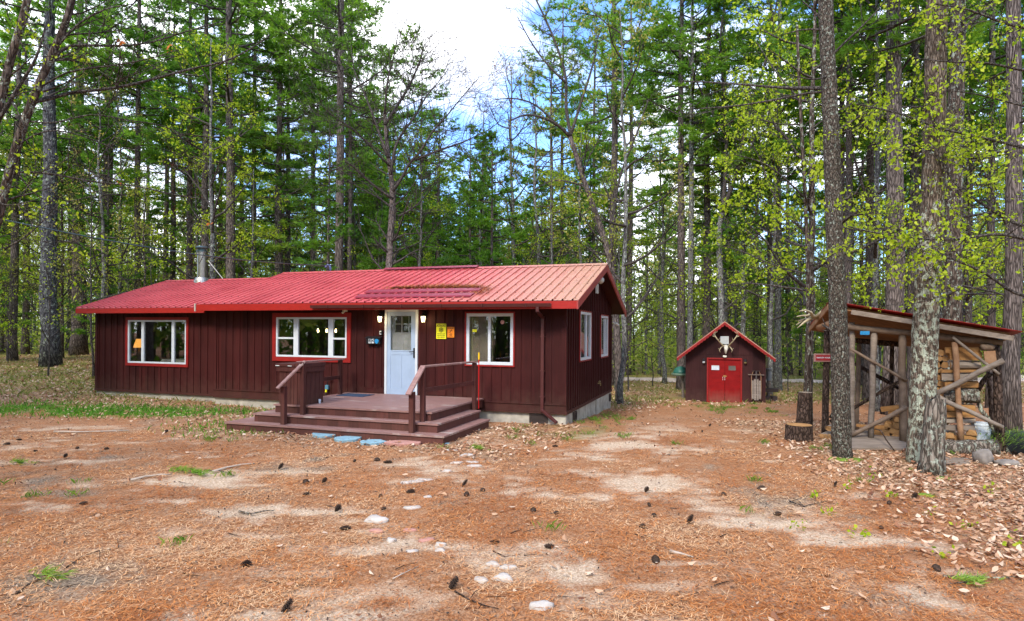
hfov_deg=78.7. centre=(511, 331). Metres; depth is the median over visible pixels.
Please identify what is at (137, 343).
table lamp
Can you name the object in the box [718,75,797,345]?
pine tree
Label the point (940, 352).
firewood log
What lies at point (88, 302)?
sapling
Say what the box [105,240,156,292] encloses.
sapling
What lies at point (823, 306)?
young pine
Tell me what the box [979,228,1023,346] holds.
leafing tree
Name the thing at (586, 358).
window
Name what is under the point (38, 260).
leafing tree
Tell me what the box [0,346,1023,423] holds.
forest floor growth
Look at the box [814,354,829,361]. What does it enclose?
step sign
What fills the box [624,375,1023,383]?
dirt road
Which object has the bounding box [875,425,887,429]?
firewood log
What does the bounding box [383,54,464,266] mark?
pine tree
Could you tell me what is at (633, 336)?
leafing tree
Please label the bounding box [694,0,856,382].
pine tree
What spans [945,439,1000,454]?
fallen log
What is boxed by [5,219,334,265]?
overhead cable
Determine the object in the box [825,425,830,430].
firewood log
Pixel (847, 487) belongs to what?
seedling
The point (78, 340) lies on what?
pine tree
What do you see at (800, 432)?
chopping stump
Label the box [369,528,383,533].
stone
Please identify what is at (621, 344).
sapling
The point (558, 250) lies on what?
young pine
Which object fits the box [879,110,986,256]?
pine tree
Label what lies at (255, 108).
pine tree
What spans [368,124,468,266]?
leafing tree
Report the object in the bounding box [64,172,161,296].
leafing tree
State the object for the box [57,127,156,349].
young pine
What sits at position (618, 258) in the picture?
leafing tree
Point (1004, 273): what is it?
leafing tree
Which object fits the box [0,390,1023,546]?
grass tufts
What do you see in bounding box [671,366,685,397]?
domed feeder
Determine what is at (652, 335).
sapling
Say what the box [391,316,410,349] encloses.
window
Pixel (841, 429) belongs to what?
foreground pine
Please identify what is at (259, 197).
pine tree
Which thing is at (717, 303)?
sapling
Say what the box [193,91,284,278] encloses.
pine tree
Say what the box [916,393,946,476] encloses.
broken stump
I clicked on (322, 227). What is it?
sapling
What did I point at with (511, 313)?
window
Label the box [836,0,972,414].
pine tree
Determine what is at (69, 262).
pine tree
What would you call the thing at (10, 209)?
pine tree
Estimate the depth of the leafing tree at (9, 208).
31.65 m
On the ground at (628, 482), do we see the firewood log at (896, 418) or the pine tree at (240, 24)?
the pine tree at (240, 24)
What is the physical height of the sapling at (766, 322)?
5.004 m
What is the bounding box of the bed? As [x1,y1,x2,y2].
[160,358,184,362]
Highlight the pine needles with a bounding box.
[0,426,1023,620]
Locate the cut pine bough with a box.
[955,422,1023,448]
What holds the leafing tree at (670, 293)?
on the ground at (628, 482)
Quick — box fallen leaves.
[0,354,1023,620]
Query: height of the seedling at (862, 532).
0.112 m
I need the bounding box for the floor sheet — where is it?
[852,430,905,449]
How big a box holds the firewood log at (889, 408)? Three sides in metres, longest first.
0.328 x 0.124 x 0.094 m
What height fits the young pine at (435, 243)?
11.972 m
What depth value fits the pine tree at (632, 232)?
45.80 m
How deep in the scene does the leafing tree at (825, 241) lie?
51.92 m
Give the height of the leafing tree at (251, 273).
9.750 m
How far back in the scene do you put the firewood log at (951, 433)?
11.55 m
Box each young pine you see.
[0,125,37,346]
[0,155,39,352]
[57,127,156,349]
[112,200,158,291]
[126,205,181,287]
[261,237,303,277]
[278,101,373,271]
[344,144,400,269]
[352,181,403,269]
[354,152,405,257]
[355,114,437,269]
[356,182,405,265]
[357,209,398,269]
[385,190,431,262]
[396,176,409,260]
[399,110,484,266]
[401,181,440,259]
[406,145,473,266]
[406,187,465,266]
[420,123,502,265]
[423,215,451,260]
[430,125,536,266]
[431,189,464,255]
[443,180,478,265]
[449,158,500,264]
[458,192,504,265]
[471,152,524,263]
[495,194,531,263]
[497,214,522,265]
[509,195,559,264]
[548,237,577,262]
[739,305,765,349]
[761,278,803,352]
[773,183,827,375]
[813,258,825,353]
[816,249,859,350]
[818,221,864,355]
[975,204,1023,364]
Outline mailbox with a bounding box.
[365,336,382,346]
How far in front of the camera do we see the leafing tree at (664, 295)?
55.38 m
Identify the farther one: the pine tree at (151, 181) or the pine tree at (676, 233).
the pine tree at (676, 233)
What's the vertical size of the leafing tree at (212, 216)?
14.695 m
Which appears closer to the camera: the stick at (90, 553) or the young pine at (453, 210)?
the stick at (90, 553)
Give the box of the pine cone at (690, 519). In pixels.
[687,514,693,523]
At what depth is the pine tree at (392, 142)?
49.55 m
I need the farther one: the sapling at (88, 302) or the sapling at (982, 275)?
the sapling at (88, 302)
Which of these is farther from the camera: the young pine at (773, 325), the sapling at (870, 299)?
the young pine at (773, 325)
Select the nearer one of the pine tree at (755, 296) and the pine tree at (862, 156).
the pine tree at (862, 156)
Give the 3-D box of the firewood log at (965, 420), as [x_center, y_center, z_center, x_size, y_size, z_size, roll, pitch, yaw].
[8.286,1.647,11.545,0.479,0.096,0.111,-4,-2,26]
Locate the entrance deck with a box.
[224,358,489,444]
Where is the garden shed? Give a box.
[677,321,775,402]
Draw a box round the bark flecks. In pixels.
[0,389,1023,620]
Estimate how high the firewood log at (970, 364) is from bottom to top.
0.160 m
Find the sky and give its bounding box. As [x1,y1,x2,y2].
[0,0,1023,337]
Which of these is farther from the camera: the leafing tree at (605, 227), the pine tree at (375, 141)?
the pine tree at (375, 141)
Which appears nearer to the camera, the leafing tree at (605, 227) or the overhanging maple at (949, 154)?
the overhanging maple at (949, 154)
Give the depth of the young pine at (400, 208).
45.34 m
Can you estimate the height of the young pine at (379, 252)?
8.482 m
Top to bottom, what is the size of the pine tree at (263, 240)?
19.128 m
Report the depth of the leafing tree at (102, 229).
29.98 m
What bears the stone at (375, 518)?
on the ground at (628, 482)
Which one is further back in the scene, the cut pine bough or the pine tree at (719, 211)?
the pine tree at (719, 211)
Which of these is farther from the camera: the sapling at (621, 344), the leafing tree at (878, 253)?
the leafing tree at (878, 253)
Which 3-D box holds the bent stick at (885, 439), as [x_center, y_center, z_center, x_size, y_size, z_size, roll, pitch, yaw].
[6.931,2.011,11.616,0.047,0.322,0.661,0,0,3]
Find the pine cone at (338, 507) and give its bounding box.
[335,504,341,511]
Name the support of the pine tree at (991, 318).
on the ground at (628, 482)
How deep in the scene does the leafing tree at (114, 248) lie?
53.37 m
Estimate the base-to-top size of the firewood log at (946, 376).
0.132 m
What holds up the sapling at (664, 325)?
on the ground at (628, 482)
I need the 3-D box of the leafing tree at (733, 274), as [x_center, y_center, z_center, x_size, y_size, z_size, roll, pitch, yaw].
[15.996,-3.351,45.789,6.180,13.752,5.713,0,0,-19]
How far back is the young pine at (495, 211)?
30.12 m
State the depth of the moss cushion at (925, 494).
8.25 m
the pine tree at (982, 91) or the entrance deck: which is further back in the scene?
the pine tree at (982, 91)
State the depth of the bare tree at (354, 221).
41.34 m
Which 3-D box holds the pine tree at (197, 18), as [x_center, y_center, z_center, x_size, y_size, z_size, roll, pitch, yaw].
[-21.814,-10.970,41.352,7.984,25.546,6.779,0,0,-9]
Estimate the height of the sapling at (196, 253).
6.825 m
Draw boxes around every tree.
[0,0,100,353]
[0,0,103,360]
[0,0,169,367]
[0,13,67,349]
[0,67,35,243]
[0,116,34,284]
[0,123,133,357]
[0,125,38,283]
[0,137,127,306]
[0,182,115,311]
[0,201,39,298]
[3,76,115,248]
[3,131,86,349]
[4,68,67,224]
[8,0,159,355]
[18,229,38,350]
[19,92,93,322]
[19,192,39,346]
[21,2,144,350]
[28,42,164,299]
[46,0,221,290]
[55,0,175,297]
[58,89,172,293]
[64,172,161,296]
[65,206,133,291]
[82,152,199,296]
[85,151,126,288]
[88,0,217,280]
[92,206,133,295]
[94,28,287,279]
[99,0,292,278]
[99,0,337,278]
[101,0,237,279]
[110,0,262,279]
[113,96,185,279]
[113,182,186,284]
[121,251,132,290]
[124,195,177,252]
[149,11,262,276]
[155,123,225,279]
[156,172,209,278]
[158,198,222,279]
[166,121,221,277]
[167,8,275,276]
[176,0,357,274]
[176,158,224,274]
[177,177,249,279]
[179,0,323,277]
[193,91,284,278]
[207,166,286,277]
[235,0,427,270]
[236,4,346,271]
[236,151,272,276]
[239,1,401,271]
[244,183,301,275]
[247,111,310,258]
[250,102,319,268]
[251,0,571,269]
[258,157,320,273]
[261,0,429,269]
[263,156,306,275]
[282,170,316,271]
[282,201,332,270]
[283,168,346,271]
[285,0,401,270]
[316,149,372,268]
[319,133,386,270]
[332,126,385,267]
[333,84,399,224]
[344,45,416,209]
[347,135,402,266]
[356,92,431,262]
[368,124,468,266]
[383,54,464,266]
[405,151,442,240]
[433,111,518,265]
[467,0,701,400]
[471,48,563,265]
[482,203,509,239]
[484,63,589,264]
[496,49,605,264]
[500,0,623,264]
[504,168,576,264]
[505,163,614,265]
[541,0,680,385]
[546,0,706,403]
[548,14,648,340]
[553,98,637,294]
[564,0,688,375]
[583,178,626,295]
[589,0,783,389]
[589,170,683,388]
[596,141,642,285]
[598,190,653,307]
[612,0,779,389]
[620,248,669,370]
[626,156,739,342]
[627,106,687,383]
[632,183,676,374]
[632,196,676,361]
[633,176,686,373]
[633,201,696,369]
[640,197,729,344]
[644,0,791,337]
[644,0,812,328]
[645,260,676,339]
[649,244,676,325]
[653,130,701,299]
[658,0,793,336]
[658,96,720,303]
[659,172,703,308]
[663,265,711,342]
[666,172,740,321]
[676,187,714,334]
[686,132,774,324]
[687,132,756,271]
[693,199,784,326]
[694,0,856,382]
[701,233,766,331]
[709,0,862,391]
[709,103,862,394]
[711,220,763,337]
[714,205,821,372]
[714,216,773,328]
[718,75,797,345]
[728,232,805,346]
[738,216,765,339]
[745,74,825,374]
[760,0,983,281]
[762,0,990,347]
[764,208,825,366]
[771,0,1023,417]
[772,0,919,302]
[783,87,865,280]
[784,0,1005,399]
[788,0,1023,399]
[790,33,908,384]
[791,246,827,346]
[791,259,859,345]
[797,218,856,368]
[799,186,864,305]
[800,160,905,310]
[802,201,884,313]
[817,80,884,303]
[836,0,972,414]
[847,66,1023,404]
[851,128,1003,311]
[852,148,1004,311]
[853,0,1023,388]
[853,61,999,285]
[853,197,906,370]
[855,204,884,298]
[863,0,1023,407]
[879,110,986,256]
[880,162,944,292]
[883,112,963,250]
[903,3,1023,388]
[905,153,999,367]
[906,0,993,463]
[906,3,1023,360]
[919,0,1023,430]
[942,106,1023,291]
[944,209,1022,322]
[963,4,1023,175]
[963,238,1002,327]
[964,154,1023,326]
[964,223,1023,337]
[973,134,1023,314]
[973,182,1004,299]
[974,130,1023,283]
[974,163,1023,327]
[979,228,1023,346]
[986,180,1023,330]
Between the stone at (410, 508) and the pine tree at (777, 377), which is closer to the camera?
the stone at (410, 508)
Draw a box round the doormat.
[336,393,374,396]
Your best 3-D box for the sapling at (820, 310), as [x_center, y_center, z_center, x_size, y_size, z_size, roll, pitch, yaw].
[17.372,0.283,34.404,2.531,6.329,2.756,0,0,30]
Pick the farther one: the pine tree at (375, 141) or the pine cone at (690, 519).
the pine tree at (375, 141)
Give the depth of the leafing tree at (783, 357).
49.85 m
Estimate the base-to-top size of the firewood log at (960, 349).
0.118 m
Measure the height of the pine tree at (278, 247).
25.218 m
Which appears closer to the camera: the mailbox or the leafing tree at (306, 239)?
the mailbox
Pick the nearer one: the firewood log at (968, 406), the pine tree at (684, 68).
the firewood log at (968, 406)
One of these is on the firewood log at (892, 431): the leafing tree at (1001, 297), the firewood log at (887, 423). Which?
the firewood log at (887, 423)
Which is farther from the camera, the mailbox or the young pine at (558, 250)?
the young pine at (558, 250)
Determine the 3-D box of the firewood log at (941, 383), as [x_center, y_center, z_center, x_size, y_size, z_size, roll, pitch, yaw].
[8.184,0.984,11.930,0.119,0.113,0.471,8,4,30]
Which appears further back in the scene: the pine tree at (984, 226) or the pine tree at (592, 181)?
the pine tree at (984, 226)
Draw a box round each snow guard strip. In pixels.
[355,293,474,297]
[364,288,480,292]
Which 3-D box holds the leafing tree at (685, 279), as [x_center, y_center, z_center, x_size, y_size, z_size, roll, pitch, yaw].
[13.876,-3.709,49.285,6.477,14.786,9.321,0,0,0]
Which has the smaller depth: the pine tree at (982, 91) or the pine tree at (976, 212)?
the pine tree at (982, 91)
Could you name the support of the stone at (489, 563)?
on the ground at (628, 482)
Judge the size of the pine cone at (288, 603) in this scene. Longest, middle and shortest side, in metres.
0.129 x 0.059 x 0.059 m
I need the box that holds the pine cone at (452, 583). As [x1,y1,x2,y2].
[448,576,458,589]
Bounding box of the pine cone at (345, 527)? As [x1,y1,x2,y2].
[340,525,350,530]
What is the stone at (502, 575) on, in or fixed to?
on the ground at (628, 482)
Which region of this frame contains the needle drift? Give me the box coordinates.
[320,267,588,298]
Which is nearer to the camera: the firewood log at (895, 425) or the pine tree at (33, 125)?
the firewood log at (895, 425)
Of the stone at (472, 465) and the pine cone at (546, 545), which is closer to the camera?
the pine cone at (546, 545)
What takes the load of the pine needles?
on the ground at (628, 482)
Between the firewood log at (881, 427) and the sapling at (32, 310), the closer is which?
the firewood log at (881, 427)
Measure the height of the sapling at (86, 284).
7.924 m
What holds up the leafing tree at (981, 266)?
on the ground at (628, 482)
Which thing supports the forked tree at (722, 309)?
on the ground at (628, 482)
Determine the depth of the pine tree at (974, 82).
21.85 m
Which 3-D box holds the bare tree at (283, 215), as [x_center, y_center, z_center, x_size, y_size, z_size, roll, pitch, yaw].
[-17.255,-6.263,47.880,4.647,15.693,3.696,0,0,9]
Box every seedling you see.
[789,519,806,528]
[810,490,817,497]
[820,503,837,515]
[841,480,853,489]
[847,524,871,537]
[885,488,900,497]
[931,544,954,557]
[949,519,978,529]
[983,481,997,493]
[1002,529,1021,545]
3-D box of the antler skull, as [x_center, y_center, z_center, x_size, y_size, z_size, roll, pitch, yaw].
[8.294,0.424,24.206,0.979,0.910,0.505,0,0,19]
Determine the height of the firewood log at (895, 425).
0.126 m
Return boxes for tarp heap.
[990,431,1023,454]
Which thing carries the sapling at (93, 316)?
on the ground at (628, 482)
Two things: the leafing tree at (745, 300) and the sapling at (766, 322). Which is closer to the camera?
the sapling at (766, 322)
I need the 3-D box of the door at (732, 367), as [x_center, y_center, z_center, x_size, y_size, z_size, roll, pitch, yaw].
[8.636,1.923,24.416,0.568,1.641,0.050,0,0,19]
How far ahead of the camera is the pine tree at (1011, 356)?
13.48 m
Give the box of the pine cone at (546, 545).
[544,543,553,547]
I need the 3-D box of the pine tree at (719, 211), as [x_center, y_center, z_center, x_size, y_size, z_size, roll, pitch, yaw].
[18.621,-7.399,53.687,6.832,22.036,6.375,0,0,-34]
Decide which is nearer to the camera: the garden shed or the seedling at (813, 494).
the seedling at (813, 494)
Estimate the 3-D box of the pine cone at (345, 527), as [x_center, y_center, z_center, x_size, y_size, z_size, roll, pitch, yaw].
[-1.805,2.128,6.760,0.121,0.068,0.068,0,-36,-10]
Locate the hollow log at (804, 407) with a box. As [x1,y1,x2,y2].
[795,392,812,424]
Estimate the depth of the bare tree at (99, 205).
54.96 m
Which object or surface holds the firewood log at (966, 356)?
on the firewood log at (970, 364)
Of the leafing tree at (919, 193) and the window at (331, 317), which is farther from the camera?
the leafing tree at (919, 193)
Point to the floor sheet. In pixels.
(861, 441)
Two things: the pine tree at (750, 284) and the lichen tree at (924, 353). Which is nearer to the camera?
the lichen tree at (924, 353)
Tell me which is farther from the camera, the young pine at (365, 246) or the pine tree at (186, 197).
the pine tree at (186, 197)
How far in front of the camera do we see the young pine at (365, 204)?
51.53 m
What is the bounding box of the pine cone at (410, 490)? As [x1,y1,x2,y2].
[406,488,415,493]
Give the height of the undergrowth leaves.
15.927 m
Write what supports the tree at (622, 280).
on the ground at (628, 482)
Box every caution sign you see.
[436,324,445,338]
[447,327,453,337]
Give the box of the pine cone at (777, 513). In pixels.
[773,511,781,515]
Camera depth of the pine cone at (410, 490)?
8.18 m
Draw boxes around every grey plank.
[946,457,971,459]
[946,459,970,462]
[946,461,969,464]
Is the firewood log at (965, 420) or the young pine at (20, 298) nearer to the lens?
the firewood log at (965, 420)
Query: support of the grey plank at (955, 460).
on the ground at (628, 482)
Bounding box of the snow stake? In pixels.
[478,353,479,408]
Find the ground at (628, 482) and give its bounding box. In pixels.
[0,336,1023,620]
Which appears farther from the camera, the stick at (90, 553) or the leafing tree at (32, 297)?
the leafing tree at (32, 297)
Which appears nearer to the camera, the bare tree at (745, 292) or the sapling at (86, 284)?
the sapling at (86, 284)
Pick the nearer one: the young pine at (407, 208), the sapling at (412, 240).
the sapling at (412, 240)
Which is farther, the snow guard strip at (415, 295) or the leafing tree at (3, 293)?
the leafing tree at (3, 293)
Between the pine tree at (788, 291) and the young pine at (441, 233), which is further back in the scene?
the pine tree at (788, 291)
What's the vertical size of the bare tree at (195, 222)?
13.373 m
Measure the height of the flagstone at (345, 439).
0.058 m
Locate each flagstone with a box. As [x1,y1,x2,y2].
[312,433,335,437]
[334,436,361,442]
[360,439,385,445]
[384,440,420,446]
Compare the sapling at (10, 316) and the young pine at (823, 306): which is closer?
the sapling at (10, 316)
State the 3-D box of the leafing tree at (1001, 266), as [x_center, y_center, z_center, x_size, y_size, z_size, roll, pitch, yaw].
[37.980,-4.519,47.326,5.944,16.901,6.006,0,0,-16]
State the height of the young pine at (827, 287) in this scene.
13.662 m
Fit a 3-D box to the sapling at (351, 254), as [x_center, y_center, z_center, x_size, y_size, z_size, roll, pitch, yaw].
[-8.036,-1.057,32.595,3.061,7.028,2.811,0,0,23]
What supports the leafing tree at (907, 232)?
on the ground at (628, 482)
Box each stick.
[15,576,52,594]
[53,430,128,432]
[66,538,118,567]
[130,474,170,480]
[212,463,253,472]
[238,510,273,514]
[454,589,498,608]
[669,549,692,556]
[789,496,835,506]
[875,429,894,450]
[943,575,1017,578]
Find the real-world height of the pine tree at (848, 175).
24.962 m
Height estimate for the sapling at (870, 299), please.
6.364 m
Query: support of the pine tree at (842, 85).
on the ground at (628, 482)
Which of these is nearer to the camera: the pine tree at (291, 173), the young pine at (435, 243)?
the young pine at (435, 243)
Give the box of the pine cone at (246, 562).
[240,559,251,566]
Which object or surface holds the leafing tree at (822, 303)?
on the ground at (628, 482)
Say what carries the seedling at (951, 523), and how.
on the ground at (628, 482)
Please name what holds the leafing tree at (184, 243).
on the ground at (628, 482)
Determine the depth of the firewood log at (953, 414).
11.53 m
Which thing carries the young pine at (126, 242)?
on the ground at (628, 482)
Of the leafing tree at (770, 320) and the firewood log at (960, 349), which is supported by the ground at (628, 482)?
the leafing tree at (770, 320)
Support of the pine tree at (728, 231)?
on the ground at (628, 482)
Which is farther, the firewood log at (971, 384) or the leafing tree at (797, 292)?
the leafing tree at (797, 292)
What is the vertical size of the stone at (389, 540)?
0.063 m
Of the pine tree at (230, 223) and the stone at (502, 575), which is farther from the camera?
the pine tree at (230, 223)
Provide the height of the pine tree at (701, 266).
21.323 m
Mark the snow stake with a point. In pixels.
(478, 378)
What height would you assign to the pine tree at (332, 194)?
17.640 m
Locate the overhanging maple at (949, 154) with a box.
[818,0,1023,324]
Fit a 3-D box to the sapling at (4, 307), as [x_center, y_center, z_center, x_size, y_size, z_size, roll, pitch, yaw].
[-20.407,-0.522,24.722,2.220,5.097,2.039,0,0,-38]
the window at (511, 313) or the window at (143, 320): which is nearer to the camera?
the window at (511, 313)
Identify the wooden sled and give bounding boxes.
[748,371,760,399]
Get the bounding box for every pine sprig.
[9,456,37,464]
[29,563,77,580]
[167,463,198,473]
[186,468,215,475]
[468,443,485,449]
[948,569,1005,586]
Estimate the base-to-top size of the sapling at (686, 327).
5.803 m
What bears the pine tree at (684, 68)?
on the ground at (628, 482)
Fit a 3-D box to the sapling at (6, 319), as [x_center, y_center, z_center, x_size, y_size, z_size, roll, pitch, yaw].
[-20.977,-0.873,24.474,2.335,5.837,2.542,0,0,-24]
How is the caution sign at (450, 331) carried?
attached to the cabin
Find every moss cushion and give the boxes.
[828,457,862,461]
[919,493,935,497]
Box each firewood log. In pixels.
[819,431,829,438]
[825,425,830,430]
[856,424,874,428]
[874,429,889,435]
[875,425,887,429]
[880,405,898,411]
[880,429,888,435]
[884,420,891,427]
[888,428,895,433]
[891,420,898,428]
[893,415,898,421]
[937,380,943,386]
[938,349,943,355]
[939,361,948,367]
[940,369,976,372]
[940,373,977,380]
[941,356,948,360]
[942,388,980,402]
[943,381,978,387]
[944,347,979,352]
[945,435,976,440]
[946,404,975,410]
[946,425,974,429]
[946,430,955,438]
[947,411,975,416]
[947,418,975,422]
[948,352,981,360]
[950,361,980,368]
[966,429,977,435]
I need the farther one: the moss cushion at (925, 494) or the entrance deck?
the entrance deck
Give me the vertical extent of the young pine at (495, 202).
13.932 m
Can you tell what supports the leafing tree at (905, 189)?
on the ground at (628, 482)
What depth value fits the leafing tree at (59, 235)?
32.85 m
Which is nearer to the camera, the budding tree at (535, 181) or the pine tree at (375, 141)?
the budding tree at (535, 181)
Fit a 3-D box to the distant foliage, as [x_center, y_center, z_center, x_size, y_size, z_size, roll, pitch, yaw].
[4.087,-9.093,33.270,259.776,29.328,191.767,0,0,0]
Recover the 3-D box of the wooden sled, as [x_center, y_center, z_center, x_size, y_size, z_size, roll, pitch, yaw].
[9.391,2.071,23.983,0.580,1.118,0.321,0,0,19]
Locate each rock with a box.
[972,449,993,464]
[993,459,1022,467]
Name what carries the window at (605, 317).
in the cabin
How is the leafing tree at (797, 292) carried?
on the ground at (628, 482)
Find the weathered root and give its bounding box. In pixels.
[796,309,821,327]
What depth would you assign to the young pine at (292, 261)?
41.88 m
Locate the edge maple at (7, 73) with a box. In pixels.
[0,0,111,298]
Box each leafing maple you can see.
[511,125,634,290]
[649,77,817,335]
[700,0,1023,409]
[741,0,965,411]
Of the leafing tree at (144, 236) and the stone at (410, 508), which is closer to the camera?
the stone at (410, 508)
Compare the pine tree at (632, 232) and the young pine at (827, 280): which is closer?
the pine tree at (632, 232)
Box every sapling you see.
[0,246,15,329]
[0,260,30,350]
[0,272,27,361]
[3,228,94,375]
[18,249,39,346]
[20,224,89,326]
[33,234,89,335]
[34,255,69,327]
[40,148,147,376]
[57,251,98,337]
[58,241,96,319]
[87,275,96,337]
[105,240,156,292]
[118,219,176,289]
[162,221,225,279]
[295,204,347,270]
[344,247,368,270]
[345,245,374,267]
[404,225,434,266]
[605,243,661,390]
[612,303,639,374]
[632,299,655,372]
[633,292,671,385]
[639,276,676,375]
[668,293,702,350]
[683,8,919,425]
[696,249,740,330]
[753,301,786,367]
[775,303,805,391]
[776,252,827,365]
[803,285,827,365]
[803,333,822,375]
[852,252,883,364]
[962,204,1004,360]
[979,281,1023,377]
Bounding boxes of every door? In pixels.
[387,312,414,394]
[708,359,724,400]
[725,360,740,401]
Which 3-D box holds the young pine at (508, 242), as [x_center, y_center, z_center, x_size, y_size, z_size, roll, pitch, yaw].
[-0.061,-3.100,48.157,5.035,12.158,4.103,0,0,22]
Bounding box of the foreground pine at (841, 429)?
[659,0,891,457]
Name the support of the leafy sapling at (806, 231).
on the ground at (628, 482)
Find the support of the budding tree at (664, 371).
on the ground at (628, 482)
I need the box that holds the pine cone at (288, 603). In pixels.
[281,598,293,611]
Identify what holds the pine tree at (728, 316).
on the ground at (628, 482)
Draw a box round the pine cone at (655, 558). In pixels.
[651,555,659,563]
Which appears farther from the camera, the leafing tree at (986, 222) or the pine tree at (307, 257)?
the pine tree at (307, 257)
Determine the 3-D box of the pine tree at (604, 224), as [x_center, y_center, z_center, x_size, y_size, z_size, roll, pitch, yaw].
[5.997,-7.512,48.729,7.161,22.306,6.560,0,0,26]
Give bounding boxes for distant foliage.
[17,136,1023,365]
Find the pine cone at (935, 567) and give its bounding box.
[931,564,940,571]
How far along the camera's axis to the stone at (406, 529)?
6.73 m
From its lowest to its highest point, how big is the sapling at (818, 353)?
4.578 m
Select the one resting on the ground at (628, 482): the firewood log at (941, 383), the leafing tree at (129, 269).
the leafing tree at (129, 269)
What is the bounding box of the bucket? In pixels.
[970,421,991,439]
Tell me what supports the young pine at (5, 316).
on the ground at (628, 482)
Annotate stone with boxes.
[364,514,388,523]
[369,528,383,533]
[386,537,396,542]
[403,505,420,509]
[403,528,416,531]
[406,549,418,552]
[418,537,434,541]
[435,542,446,546]
[435,547,444,551]
[467,464,481,466]
[474,576,488,583]
[485,561,500,566]
[491,572,512,582]
[499,564,516,569]
[529,600,554,610]
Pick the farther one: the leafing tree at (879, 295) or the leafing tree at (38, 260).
the leafing tree at (38, 260)
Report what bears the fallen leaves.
on the ground at (628, 482)
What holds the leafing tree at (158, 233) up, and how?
on the ground at (628, 482)
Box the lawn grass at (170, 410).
[0,397,283,440]
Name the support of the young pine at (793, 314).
on the ground at (628, 482)
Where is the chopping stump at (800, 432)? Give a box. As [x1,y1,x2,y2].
[784,423,813,441]
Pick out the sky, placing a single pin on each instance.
(476, 6)
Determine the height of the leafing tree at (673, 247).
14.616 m
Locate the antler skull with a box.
[712,331,738,353]
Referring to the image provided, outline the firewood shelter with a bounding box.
[809,303,1021,453]
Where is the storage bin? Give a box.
[275,362,325,404]
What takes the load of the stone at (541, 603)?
on the ground at (628, 482)
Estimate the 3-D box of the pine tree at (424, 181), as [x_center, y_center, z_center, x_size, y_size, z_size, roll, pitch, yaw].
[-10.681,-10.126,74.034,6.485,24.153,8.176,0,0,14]
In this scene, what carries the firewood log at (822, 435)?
on the ground at (628, 482)
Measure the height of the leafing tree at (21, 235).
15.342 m
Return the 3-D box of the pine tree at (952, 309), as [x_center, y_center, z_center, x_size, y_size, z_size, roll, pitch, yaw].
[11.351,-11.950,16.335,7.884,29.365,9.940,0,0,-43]
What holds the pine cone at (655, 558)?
on the ground at (628, 482)
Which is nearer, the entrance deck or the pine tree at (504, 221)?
the entrance deck
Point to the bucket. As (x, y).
(981, 427)
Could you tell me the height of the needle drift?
1.140 m
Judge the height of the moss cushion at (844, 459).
0.090 m
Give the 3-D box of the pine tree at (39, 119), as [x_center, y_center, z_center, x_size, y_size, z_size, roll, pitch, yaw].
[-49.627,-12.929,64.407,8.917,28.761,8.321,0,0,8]
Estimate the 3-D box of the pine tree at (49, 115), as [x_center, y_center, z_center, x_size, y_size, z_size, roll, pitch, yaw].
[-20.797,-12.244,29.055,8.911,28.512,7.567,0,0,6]
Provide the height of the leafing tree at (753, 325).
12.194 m
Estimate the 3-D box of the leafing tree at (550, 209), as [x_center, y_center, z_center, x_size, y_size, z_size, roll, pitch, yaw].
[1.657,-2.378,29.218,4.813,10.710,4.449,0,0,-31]
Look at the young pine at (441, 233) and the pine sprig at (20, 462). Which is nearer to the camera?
the pine sprig at (20, 462)
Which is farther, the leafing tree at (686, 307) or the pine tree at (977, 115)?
the leafing tree at (686, 307)
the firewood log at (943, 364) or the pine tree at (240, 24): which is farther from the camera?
the pine tree at (240, 24)
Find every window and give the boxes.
[125,317,188,366]
[272,313,350,362]
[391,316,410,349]
[465,311,514,366]
[579,310,591,361]
[600,314,608,357]
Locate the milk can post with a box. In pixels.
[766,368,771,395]
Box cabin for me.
[76,246,626,424]
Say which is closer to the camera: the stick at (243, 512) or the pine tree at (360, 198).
the stick at (243, 512)
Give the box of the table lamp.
[133,339,140,360]
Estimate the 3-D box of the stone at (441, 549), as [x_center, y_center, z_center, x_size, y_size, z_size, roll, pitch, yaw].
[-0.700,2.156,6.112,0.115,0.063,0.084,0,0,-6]
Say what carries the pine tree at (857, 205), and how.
on the ground at (628, 482)
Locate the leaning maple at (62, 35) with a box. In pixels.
[0,0,278,263]
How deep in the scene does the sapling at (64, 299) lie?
47.65 m
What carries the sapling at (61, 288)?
on the ground at (628, 482)
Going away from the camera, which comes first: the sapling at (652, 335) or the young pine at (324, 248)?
the young pine at (324, 248)
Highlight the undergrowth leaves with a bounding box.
[0,206,1023,379]
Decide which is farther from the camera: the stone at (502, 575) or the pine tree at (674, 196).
the pine tree at (674, 196)
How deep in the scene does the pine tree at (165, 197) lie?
40.88 m
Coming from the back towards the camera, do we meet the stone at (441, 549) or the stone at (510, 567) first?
the stone at (441, 549)
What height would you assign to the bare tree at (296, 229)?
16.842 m
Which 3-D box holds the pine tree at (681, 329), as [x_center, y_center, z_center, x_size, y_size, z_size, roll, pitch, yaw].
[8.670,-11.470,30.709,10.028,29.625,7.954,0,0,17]
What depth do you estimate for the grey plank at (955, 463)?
10.27 m
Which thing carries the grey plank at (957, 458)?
on the ground at (628, 482)
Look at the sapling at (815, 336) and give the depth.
28.23 m
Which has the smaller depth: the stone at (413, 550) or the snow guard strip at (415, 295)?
the stone at (413, 550)
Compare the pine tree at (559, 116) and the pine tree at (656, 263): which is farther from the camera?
the pine tree at (656, 263)
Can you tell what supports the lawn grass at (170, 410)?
on the ground at (628, 482)

